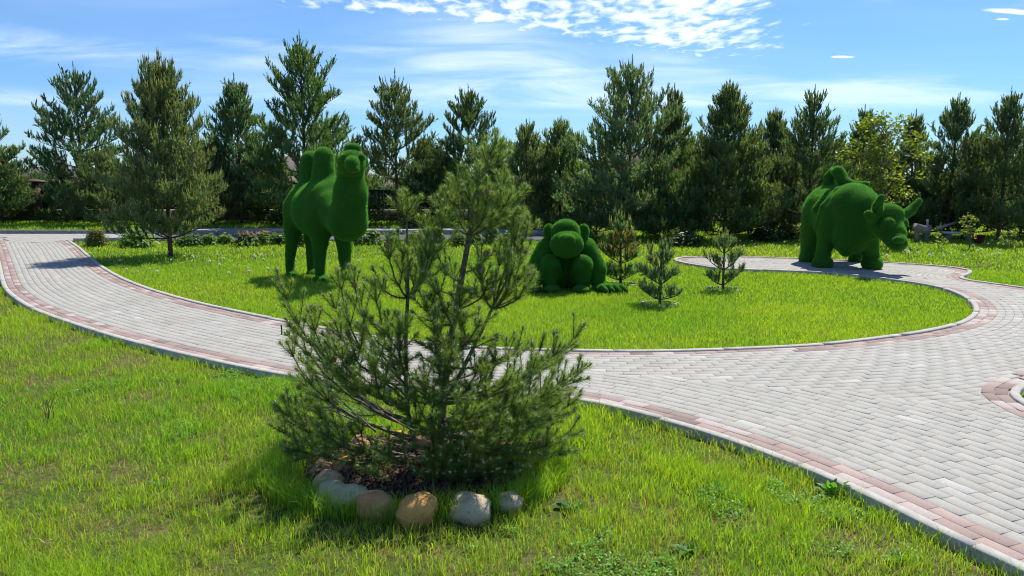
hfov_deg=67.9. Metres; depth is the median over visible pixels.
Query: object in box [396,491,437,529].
boulder
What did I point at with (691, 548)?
weed
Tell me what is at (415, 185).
pine tree
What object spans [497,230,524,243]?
flower bed plant
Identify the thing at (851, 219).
bull topiary
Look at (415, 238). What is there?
flower bed plant
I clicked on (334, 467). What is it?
boulder
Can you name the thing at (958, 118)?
pine tree
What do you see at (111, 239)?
curb
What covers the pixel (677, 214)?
pine tree
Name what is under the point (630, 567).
clover
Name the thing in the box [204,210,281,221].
stone wall
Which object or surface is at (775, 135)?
pine tree
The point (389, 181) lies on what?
house
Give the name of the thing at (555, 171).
pine tree
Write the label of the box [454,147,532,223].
pine tree
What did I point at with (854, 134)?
pine tree
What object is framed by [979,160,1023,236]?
pine tree
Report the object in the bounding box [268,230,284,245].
flower bed plant
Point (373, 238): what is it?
flower bed plant
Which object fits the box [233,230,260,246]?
flower bed plant
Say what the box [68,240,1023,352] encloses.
curb
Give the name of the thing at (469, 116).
pine tree
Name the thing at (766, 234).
leafy shrub
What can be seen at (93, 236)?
box shrub
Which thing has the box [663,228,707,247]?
leafy shrub
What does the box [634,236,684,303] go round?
young pine
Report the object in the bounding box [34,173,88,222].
pine tree
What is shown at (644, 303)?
stone ring
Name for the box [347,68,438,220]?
pine tree
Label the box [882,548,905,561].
weed
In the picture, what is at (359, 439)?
boulder
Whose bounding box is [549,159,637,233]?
pine tree
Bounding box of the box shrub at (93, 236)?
[83,226,109,246]
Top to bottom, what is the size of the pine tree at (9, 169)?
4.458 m
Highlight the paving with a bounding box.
[0,234,1023,562]
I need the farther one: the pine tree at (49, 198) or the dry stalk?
the pine tree at (49, 198)
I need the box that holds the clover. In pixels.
[67,368,929,575]
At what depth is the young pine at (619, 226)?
11.06 m
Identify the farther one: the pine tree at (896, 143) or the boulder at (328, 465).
the pine tree at (896, 143)
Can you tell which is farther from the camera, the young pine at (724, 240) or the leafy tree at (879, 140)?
the leafy tree at (879, 140)
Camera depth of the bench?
18.91 m
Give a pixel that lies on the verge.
(223, 224)
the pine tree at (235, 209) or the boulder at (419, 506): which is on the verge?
the pine tree at (235, 209)
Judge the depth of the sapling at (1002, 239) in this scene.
16.63 m
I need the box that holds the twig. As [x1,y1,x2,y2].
[31,538,52,543]
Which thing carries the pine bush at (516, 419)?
on the mulch
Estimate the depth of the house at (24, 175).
46.12 m
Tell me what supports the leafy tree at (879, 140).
on the ground at (240, 563)
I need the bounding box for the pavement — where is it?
[193,228,543,229]
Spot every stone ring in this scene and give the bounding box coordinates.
[607,281,634,286]
[641,300,677,307]
[705,286,739,291]
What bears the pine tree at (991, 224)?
on the ground at (240, 563)
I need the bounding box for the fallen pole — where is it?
[936,220,959,228]
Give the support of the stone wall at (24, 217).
on the ground at (240, 563)
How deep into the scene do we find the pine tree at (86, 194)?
22.37 m
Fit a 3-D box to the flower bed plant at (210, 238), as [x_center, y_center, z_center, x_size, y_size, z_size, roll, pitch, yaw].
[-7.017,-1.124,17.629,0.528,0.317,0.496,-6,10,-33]
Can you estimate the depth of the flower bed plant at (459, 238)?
17.30 m
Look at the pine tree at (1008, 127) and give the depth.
18.15 m
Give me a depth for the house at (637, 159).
43.85 m
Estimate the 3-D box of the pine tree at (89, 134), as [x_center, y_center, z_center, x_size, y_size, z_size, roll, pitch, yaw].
[-13.449,-4.522,23.771,3.328,5.079,3.336,0,8,0]
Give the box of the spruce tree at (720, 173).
[665,79,794,234]
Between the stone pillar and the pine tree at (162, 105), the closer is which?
the pine tree at (162, 105)
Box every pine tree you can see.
[0,114,38,216]
[0,176,35,221]
[23,61,132,223]
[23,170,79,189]
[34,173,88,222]
[53,148,154,223]
[91,47,227,257]
[179,138,246,224]
[199,72,290,224]
[226,145,295,219]
[240,31,371,211]
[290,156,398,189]
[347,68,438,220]
[364,168,387,209]
[388,140,465,222]
[411,84,509,221]
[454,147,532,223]
[489,117,564,227]
[509,147,590,192]
[528,117,598,225]
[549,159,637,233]
[553,54,709,232]
[631,131,729,202]
[632,166,715,237]
[638,83,696,232]
[715,155,788,234]
[747,106,807,229]
[766,84,864,227]
[767,136,860,190]
[796,138,866,220]
[834,103,894,202]
[845,131,921,179]
[863,150,918,219]
[883,108,939,233]
[893,152,964,231]
[904,92,1010,230]
[936,144,1017,236]
[950,87,1023,241]
[957,129,1022,216]
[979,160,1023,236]
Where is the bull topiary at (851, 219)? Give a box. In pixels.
[798,165,922,269]
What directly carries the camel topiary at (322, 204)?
on the ground at (240, 563)
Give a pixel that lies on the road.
(403, 236)
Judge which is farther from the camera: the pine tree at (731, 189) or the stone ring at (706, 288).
the pine tree at (731, 189)
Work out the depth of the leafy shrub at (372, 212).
22.35 m
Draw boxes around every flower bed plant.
[199,233,219,245]
[217,232,235,244]
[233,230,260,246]
[255,230,271,245]
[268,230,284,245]
[298,234,304,246]
[352,234,365,245]
[363,228,384,244]
[384,229,401,245]
[408,230,423,244]
[445,233,466,246]
[465,233,482,245]
[483,224,499,244]
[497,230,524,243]
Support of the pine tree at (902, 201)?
on the ground at (240, 563)
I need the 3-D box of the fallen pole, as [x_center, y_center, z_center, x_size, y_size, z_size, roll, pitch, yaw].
[11.248,-1.631,19.571,0.671,0.239,0.060,-1,8,-6]
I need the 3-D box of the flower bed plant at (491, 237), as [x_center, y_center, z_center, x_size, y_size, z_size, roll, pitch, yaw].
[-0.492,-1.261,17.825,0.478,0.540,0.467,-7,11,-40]
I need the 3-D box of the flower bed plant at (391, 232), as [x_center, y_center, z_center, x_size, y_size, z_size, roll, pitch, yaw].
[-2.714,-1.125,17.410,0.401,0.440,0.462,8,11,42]
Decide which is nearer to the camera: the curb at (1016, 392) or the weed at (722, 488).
the weed at (722, 488)
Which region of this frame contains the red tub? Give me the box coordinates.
[972,235,985,243]
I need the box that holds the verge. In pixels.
[1,206,540,229]
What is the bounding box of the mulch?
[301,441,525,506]
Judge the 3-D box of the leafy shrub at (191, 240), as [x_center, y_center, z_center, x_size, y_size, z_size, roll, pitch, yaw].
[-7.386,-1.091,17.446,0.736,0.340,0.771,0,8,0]
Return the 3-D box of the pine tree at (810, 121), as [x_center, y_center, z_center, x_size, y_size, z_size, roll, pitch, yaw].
[7.497,-3.186,19.329,2.578,3.969,2.745,0,8,0]
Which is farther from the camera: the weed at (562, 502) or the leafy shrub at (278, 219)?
the leafy shrub at (278, 219)
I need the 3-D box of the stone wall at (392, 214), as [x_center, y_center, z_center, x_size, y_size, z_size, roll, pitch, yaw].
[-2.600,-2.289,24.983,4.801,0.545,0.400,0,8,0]
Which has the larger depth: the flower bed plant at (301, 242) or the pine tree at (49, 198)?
the pine tree at (49, 198)
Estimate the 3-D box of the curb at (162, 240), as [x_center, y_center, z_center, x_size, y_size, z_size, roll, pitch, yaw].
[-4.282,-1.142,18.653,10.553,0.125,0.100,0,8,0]
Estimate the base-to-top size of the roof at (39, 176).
2.822 m
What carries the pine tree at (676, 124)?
on the ground at (240, 563)
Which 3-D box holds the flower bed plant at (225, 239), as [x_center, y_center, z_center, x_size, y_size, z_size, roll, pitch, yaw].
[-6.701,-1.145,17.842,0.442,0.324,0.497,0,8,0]
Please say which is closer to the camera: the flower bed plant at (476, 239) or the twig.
the twig
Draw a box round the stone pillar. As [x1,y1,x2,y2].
[25,179,46,221]
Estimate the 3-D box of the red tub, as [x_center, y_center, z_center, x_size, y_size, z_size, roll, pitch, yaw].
[11.068,-1.148,18.025,0.280,0.215,0.280,0,8,0]
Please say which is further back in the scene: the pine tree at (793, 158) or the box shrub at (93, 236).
the pine tree at (793, 158)
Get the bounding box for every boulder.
[308,459,331,478]
[312,469,344,489]
[315,480,343,501]
[325,484,367,512]
[332,455,359,475]
[350,434,372,447]
[356,489,395,522]
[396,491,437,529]
[416,433,431,445]
[448,491,490,526]
[494,491,523,513]
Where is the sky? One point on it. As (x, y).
(541, 61)
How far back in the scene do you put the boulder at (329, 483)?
3.71 m
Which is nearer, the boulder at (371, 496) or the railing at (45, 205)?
the boulder at (371, 496)
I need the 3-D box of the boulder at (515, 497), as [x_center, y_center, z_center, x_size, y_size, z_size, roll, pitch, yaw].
[-0.016,1.045,3.679,0.141,0.112,0.126,2,9,15]
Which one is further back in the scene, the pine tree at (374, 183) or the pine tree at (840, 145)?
the pine tree at (374, 183)
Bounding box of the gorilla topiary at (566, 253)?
[525,218,628,292]
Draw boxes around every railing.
[41,190,174,208]
[367,190,479,208]
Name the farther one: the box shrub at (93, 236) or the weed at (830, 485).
the box shrub at (93, 236)
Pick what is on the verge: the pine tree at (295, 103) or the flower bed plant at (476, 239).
the pine tree at (295, 103)
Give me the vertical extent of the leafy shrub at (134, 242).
0.436 m
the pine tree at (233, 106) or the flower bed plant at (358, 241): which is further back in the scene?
the pine tree at (233, 106)
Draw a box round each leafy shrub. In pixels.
[117,230,159,248]
[172,233,203,246]
[261,210,282,226]
[367,193,394,226]
[395,210,424,228]
[579,225,599,241]
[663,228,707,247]
[747,225,785,242]
[774,221,799,240]
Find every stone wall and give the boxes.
[2,210,27,221]
[41,210,180,221]
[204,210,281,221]
[367,210,467,221]
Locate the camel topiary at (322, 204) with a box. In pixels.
[282,143,368,282]
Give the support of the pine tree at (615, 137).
on the ground at (240, 563)
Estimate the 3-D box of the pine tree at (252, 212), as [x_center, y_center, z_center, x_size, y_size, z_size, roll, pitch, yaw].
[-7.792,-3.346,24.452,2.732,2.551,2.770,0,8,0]
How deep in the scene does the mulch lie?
3.95 m
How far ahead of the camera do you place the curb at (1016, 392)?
5.44 m
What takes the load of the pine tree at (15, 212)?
on the verge
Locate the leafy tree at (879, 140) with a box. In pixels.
[835,110,945,241]
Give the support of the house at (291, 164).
on the verge
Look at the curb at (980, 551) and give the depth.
4.39 m
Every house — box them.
[14,168,102,189]
[228,156,374,185]
[371,179,392,189]
[592,147,788,189]
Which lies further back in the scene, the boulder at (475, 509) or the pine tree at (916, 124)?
the pine tree at (916, 124)
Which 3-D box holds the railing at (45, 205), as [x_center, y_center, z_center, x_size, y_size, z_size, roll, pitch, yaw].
[-13.000,-2.900,24.893,4.800,0.640,0.040,0,8,0]
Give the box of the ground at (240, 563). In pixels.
[0,177,1023,575]
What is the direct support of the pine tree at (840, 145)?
on the ground at (240, 563)
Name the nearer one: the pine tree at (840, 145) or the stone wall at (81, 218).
the pine tree at (840, 145)
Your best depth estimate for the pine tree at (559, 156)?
21.19 m
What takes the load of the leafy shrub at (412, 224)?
on the ground at (240, 563)
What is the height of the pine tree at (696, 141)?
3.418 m
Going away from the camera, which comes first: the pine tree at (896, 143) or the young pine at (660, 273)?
the young pine at (660, 273)
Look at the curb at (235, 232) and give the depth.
20.60 m
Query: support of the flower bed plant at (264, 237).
on the ground at (240, 563)
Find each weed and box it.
[144,479,168,488]
[551,498,585,510]
[671,539,699,556]
[715,480,736,495]
[814,478,849,498]
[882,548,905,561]
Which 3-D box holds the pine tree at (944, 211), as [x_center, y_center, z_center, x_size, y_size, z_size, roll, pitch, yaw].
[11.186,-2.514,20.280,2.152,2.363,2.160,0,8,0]
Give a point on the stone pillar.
(34, 184)
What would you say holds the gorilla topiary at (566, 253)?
on the ground at (240, 563)
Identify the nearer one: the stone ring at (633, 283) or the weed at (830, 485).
the weed at (830, 485)
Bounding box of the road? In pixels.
[149,235,543,239]
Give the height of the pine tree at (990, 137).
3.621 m
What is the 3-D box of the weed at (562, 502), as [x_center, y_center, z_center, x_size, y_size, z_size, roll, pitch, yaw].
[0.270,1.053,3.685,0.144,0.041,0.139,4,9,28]
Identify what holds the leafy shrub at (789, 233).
on the ground at (240, 563)
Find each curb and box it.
[0,230,542,234]
[0,261,1023,575]
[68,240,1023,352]
[73,237,120,242]
[154,239,539,241]
[1009,382,1023,405]
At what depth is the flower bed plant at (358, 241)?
17.51 m
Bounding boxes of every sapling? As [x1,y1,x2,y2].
[930,234,947,248]
[958,212,978,249]
[995,229,1022,249]
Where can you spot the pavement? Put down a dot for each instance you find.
(367, 229)
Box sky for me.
[0,0,1023,176]
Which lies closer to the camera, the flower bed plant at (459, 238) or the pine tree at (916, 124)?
the flower bed plant at (459, 238)
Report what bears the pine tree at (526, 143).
on the ground at (240, 563)
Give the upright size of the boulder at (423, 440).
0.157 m
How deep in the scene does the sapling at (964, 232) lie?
16.47 m
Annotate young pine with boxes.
[597,206,640,282]
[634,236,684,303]
[700,227,746,289]
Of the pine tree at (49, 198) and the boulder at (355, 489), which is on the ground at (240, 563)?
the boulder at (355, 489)
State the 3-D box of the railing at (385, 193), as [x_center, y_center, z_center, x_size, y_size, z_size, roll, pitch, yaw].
[-2.600,-2.900,24.893,4.800,0.640,0.040,0,8,0]
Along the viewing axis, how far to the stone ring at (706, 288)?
10.69 m
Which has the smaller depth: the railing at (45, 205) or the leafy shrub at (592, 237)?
the leafy shrub at (592, 237)
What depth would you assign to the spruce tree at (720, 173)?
18.38 m
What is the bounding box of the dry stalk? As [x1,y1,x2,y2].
[39,391,57,423]
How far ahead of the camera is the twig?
3.30 m
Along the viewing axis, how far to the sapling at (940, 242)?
16.33 m
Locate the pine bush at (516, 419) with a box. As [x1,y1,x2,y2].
[263,127,593,487]
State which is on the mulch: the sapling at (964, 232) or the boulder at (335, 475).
the boulder at (335, 475)
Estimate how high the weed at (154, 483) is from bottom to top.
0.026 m
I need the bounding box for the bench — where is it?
[939,231,973,240]

